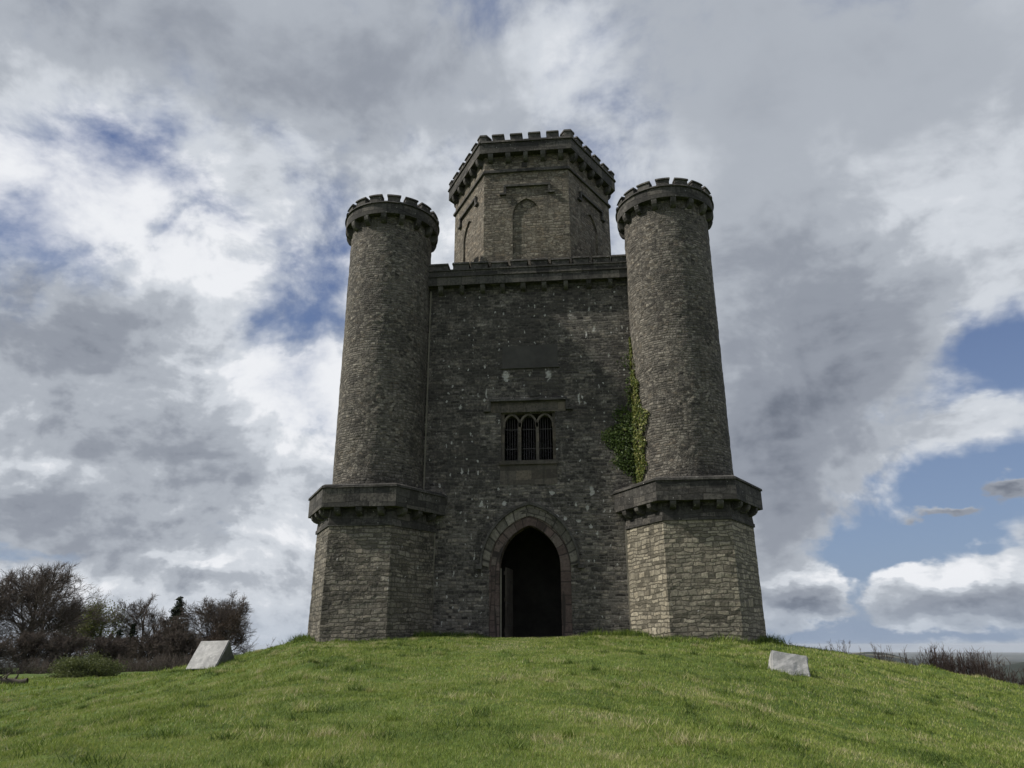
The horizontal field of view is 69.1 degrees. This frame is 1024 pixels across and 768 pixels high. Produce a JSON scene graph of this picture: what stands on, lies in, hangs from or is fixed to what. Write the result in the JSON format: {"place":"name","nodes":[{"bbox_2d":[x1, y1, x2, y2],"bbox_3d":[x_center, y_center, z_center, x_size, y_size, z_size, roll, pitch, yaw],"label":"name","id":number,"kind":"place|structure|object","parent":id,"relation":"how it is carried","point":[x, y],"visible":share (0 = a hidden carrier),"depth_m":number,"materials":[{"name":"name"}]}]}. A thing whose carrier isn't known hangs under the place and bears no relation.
{"place":"outdoors","nodes":[
{"label":"outdoors","id":0,"kind":"place"},
{"bbox_2d":[0,633,1023,767],"bbox_3d":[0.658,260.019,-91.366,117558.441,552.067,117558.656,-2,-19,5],"label":"ground","id":1,"kind":"structure","parent":0,"point":[1016,659],"depth_m":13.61,"materials":[{"name":"green plant"}]},
{"bbox_2d":[0,639,22,667],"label":"thicket","id":2,"kind":"object","parent":1,"relation":"on","point":[3,646],"visible":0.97,"depth_m":60.08,"materials":[{"name":"brown plant"}]},
{"bbox_2d":[0,672,28,684],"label":"fallen log","id":3,"kind":"object","parent":1,"relation":"on","point":[6,680],"visible":0.84,"depth_m":36.12,"materials":[{"name":"wood"}]},
{"bbox_2d":[0,660,30,674],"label":"bramble","id":4,"kind":"object","parent":1,"relation":"on","point":[8,669],"visible":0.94,"depth_m":58.93,"materials":[{"name":"plant"}]},
{"bbox_2d":[0,582,34,653],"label":"beech tree","id":5,"kind":"object","parent":1,"relation":"on","point":[4,616],"visible":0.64,"depth_m":67.75,"materials":[{"name":"brown plant"}]},
{"bbox_2d":[0,628,65,672],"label":"thicket","id":6,"kind":"object","parent":1,"relation":"on","point":[26,643],"visible":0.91,"depth_m":63.37,"materials":[{"name":"brown plant"}]},
{"bbox_2d":[12,656,56,673],"bbox_3d":[-38.783,22.704,60.108,3.658,1.576,2.724,8,-21,-22],"label":"bramble","id":7,"kind":"object","parent":1,"relation":"on","point":[43,669],"visible":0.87,"depth_m":59.97,"materials":[{"name":"plant"}]},
{"bbox_2d":[0,561,122,653],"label":"beech tree","id":8,"kind":"object","parent":1,"relation":"on","point":[41,587],"visible":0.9,"depth_m":71.71,"materials":[{"name":"brown plant"}]},
{"bbox_2d":[35,625,99,669],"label":"thicket","id":9,"kind":"object","parent":1,"relation":"on","point":[67,645],"visible":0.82,"depth_m":65.66,"materials":[{"name":"brown plant"}]},
{"bbox_2d":[35,598,111,660],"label":"beech tree","id":10,"kind":"object","parent":1,"relation":"on","point":[77,622],"visible":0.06,"depth_m":86.82,"materials":[{"name":"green plant"}]},
{"bbox_2d":[44,649,128,678],"bbox_3d":[-28.279,18.668,49.581,5.467,1.909,5.117,11,-22,-28],"label":"green shrub","id":11,"kind":"object","parent":1,"relation":"on","point":[77,667],"visible":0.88,"depth_m":48.49,"materials":[{"name":"green plant"}]},
{"bbox_2d":[71,596,132,658],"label":"spring tree","id":12,"kind":"object","parent":1,"relation":"on","point":[92,626],"visible":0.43,"depth_m":80.59,"materials":[{"name":"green plant"}]},
{"bbox_2d":[78,633,133,663],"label":"thicket","id":13,"kind":"object","parent":1,"relation":"on","point":[104,644],"visible":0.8,"depth_m":68.30,"materials":[{"name":"brown plant"}]},
{"bbox_2d":[113,629,124,665],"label":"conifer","id":14,"kind":"object","parent":1,"relation":"on","point":[119,631],"visible":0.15,"depth_m":77.89,"materials":[{"name":"green plant"}]},
{"bbox_2d":[107,655,147,671],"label":"bramble","id":15,"kind":"object","parent":1,"relation":"on","point":[131,667],"visible":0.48,"depth_m":62.87,"materials":[{"name":"plant"}]},
{"bbox_2d":[123,623,136,668],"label":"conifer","id":16,"kind":"object","parent":1,"relation":"on","point":[132,631],"visible":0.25,"depth_m":80.13,"materials":[{"name":"green plant"}]},
{"bbox_2d":[114,592,167,662],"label":"ash tree","id":17,"kind":"object","parent":1,"relation":"on","point":[127,620],"visible":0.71,"depth_m":81.90,"materials":[{"name":"brown plant"}]},
{"bbox_2d":[124,657,163,671],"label":"bramble","id":18,"kind":"object","parent":1,"relation":"on","point":[144,664],"visible":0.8,"depth_m":63.52,"materials":[{"name":"plant"}]},
{"bbox_2d":[119,630,182,668],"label":"thicket","id":19,"kind":"object","parent":1,"relation":"on","point":[147,645],"visible":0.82,"depth_m":67.86,"materials":[{"name":"brown plant"}]},
{"bbox_2d":[145,652,188,670],"bbox_3d":[-30.026,23.976,64.544,4.328,2.027,2.748,-2,-19,5],"label":"bramble","id":20,"kind":"object","parent":1,"relation":"on","point":[164,662],"visible":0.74,"depth_m":64.16,"materials":[{"name":"plant"}]},
{"bbox_2d":[148,616,190,662],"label":"thorn tree","id":21,"kind":"object","parent":1,"relation":"on","point":[165,628],"visible":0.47,"depth_m":76.32,"materials":[{"name":"brown plant"}]},
{"bbox_2d":[154,596,190,664],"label":"conifer","id":22,"kind":"object","parent":1,"relation":"on","point":[174,611],"visible":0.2,"depth_m":85.93,"materials":[{"name":"green plant"}]},
{"bbox_2d":[149,628,205,666],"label":"thicket","id":23,"kind":"object","parent":1,"relation":"on","point":[185,643],"visible":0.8,"depth_m":67.31,"materials":[{"name":"brown plant"}]},
{"bbox_2d":[169,651,192,666],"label":"bramble","id":24,"kind":"object","parent":1,"relation":"on","point":[184,661],"visible":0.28,"depth_m":64.98,"materials":[{"name":"plant"}]},
{"bbox_2d":[186,640,233,669],"bbox_3d":[-10.823,9.820,26.965,1.352,0.988,1.204,-8,-21,20],"label":"marker stone","id":25,"kind":"object","parent":1,"relation":"on","point":[207,654],"visible":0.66,"depth_m":26.70,"materials":[{"name":"grey stone"}]},
{"bbox_2d":[171,588,258,656],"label":"oak tree","id":26,"kind":"object","parent":1,"relation":"on","point":[209,614],"visible":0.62,"depth_m":75.12,"materials":[{"name":"brown plant"}]},
{"bbox_2d":[195,632,234,647],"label":"thicket","id":27,"kind":"object","parent":1,"relation":"on","point":[206,638],"visible":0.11,"depth_m":73.30,"materials":[{"name":"brown plant"}]},
{"bbox_2d":[207,610,251,652],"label":"beech bush","id":28,"kind":"object","parent":1,"relation":"on","point":[234,621],"visible":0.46,"depth_m":72.33,"materials":[{"name":"brown plant"}]},
{"bbox_2d":[184,628,810,675],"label":"weeds","id":29,"kind":"object","parent":1,"relation":"on","point":[633,633],"visible":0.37,"depth_m":28.57,"materials":[{"name":"green plant"}]},
{"bbox_2d":[307,129,765,641],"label":"folly tower","id":30,"kind":"structure","parent":1,"relation":"on","point":[481,486],"depth_m":32.80,"materials":[{"name":"stone"}]},
{"bbox_2d":[484,397,572,484],"bbox_3d":[0.754,2.586,33.251,4.000,3.920,0.640,-2,-19,5],"label":"window","id":31,"kind":"structure","parent":30,"relation":"in","point":[519,471],"depth_m":33.39,"materials":[{"name":"stone"}]},
{"bbox_2d":[476,501,583,637],"bbox_3d":[0.824,8.221,31.881,4.560,6.080,2.255,-2,-19,5],"label":"doorway","id":32,"kind":"structure","parent":30,"relation":"in","point":[510,524],"depth_m":31.57,"materials":[{"name":"grey stone"}]},
{"bbox_2d":[601,337,649,483],"bbox_3d":[5.173,1.109,32.709,2.544,7.049,1.096,-17,-26,40],"label":"ivy","id":33,"kind":"object","parent":30,"relation":"on","point":[638,463],"visible":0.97,"depth_m":32.40,"materials":[{"name":"green plant"}]},
{"bbox_2d":[767,650,809,676],"bbox_3d":[7.407,7.532,19.905,1.011,0.630,0.652,8,-19,4],"label":"marker stone","id":34,"kind":"object","parent":1,"relation":"on","point":[791,663],"visible":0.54,"depth_m":19.82,"materials":[{"name":"white stone"}]},
{"bbox_2d":[832,640,851,653],"bbox_3d":[17.692,14.428,39.846,1.111,1.476,0.717,-2,-19,5],"label":"sapling","id":35,"kind":"object","parent":1,"relation":"on","point":[844,646],"visible":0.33,"depth_m":39.89,"materials":[{"name":"grey plant"}]},
{"bbox_2d":[869,642,887,660],"bbox_3d":[19.338,14.464,39.188,0.737,1.719,1.078,-16,-25,38],"label":"sapling","id":36,"kind":"object","parent":1,"relation":"on","point":[881,654],"visible":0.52,"depth_m":39.24,"materials":[{"name":"plant"}]},
{"bbox_2d":[882,646,895,662],"bbox_3d":[19.863,14.557,39.005,0.583,1.660,0.769,4,-20,-12],"label":"sapling","id":37,"kind":"object","parent":1,"relation":"on","point":[890,655],"visible":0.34,"depth_m":38.99,"materials":[{"name":"plant"}]},
{"bbox_2d":[899,645,908,662],"bbox_3d":[20.876,14.796,39.411,0.547,1.902,0.582,-9,-21,23],"label":"sapling","id":38,"kind":"object","parent":1,"relation":"on","point":[904,656],"visible":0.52,"depth_m":39.52,"materials":[{"name":"plant"}]},
{"bbox_2d":[906,652,922,665],"bbox_3d":[21.352,14.902,39.170,0.916,1.650,0.568,-10,-21,25],"label":"sapling","id":39,"kind":"object","parent":1,"relation":"on","point":[917,660],"visible":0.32,"depth_m":39.26,"materials":[{"name":"brown plant"}]},
{"bbox_2d":[920,642,948,669],"bbox_3d":[20.716,13.639,36.336,1.332,2.057,0.925,-11,-22,27],"label":"scrub bush","id":40,"kind":"object","parent":1,"relation":"on","point":[936,664],"visible":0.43,"depth_m":36.36,"materials":[{"name":"brown plant"}]},
{"bbox_2d":[928,646,955,671],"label":"scrub bush","id":41,"kind":"object","parent":1,"relation":"on","point":[944,660],"visible":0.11,"depth_m":37.06,"materials":[{"name":"brown plant"}]},
{"bbox_2d":[940,648,966,674],"bbox_3d":[21.372,13.734,35.916,1.302,1.892,0.979,-2,-19,5],"label":"scrub bush","id":42,"kind":"object","parent":1,"relation":"on","point":[953,665],"visible":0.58,"depth_m":35.89,"materials":[{"name":"brown plant"}]},
{"bbox_2d":[958,647,979,675],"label":"scrub bush","id":43,"kind":"object","parent":1,"relation":"on","point":[970,671],"visible":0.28,"depth_m":36.47,"materials":[{"name":"brown plant"}]},
{"bbox_2d":[969,647,1001,679],"bbox_3d":[22.497,13.591,35.389,1.432,2.197,0.962,-2,-19,5],"label":"scrub bush","id":44,"kind":"object","parent":1,"relation":"on","point":[986,672],"visible":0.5,"depth_m":35.35,"materials":[{"name":"brown plant"}]},
{"bbox_2d":[976,657,1011,681],"bbox_3d":[23.786,14.406,36.560,1.299,2.021,1.333,16,-25,-39],"label":"scrub bush","id":45,"kind":"object","parent":1,"relation":"on","point":[1002,677],"visible":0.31,"depth_m":36.64,"materials":[{"name":"brown plant"}]},
{"bbox_2d":[992,668,1023,684],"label":"scrub bush","id":46,"kind":"object","parent":1,"relation":"on","point":[1013,679],"visible":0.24,"depth_m":36.94,"materials":[{"name":"brown plant"}]},
{"bbox_2d":[0,0,1023,653],"label":"sky","id":47,"kind":"structure","parent":0,"point":[180,180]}
]}

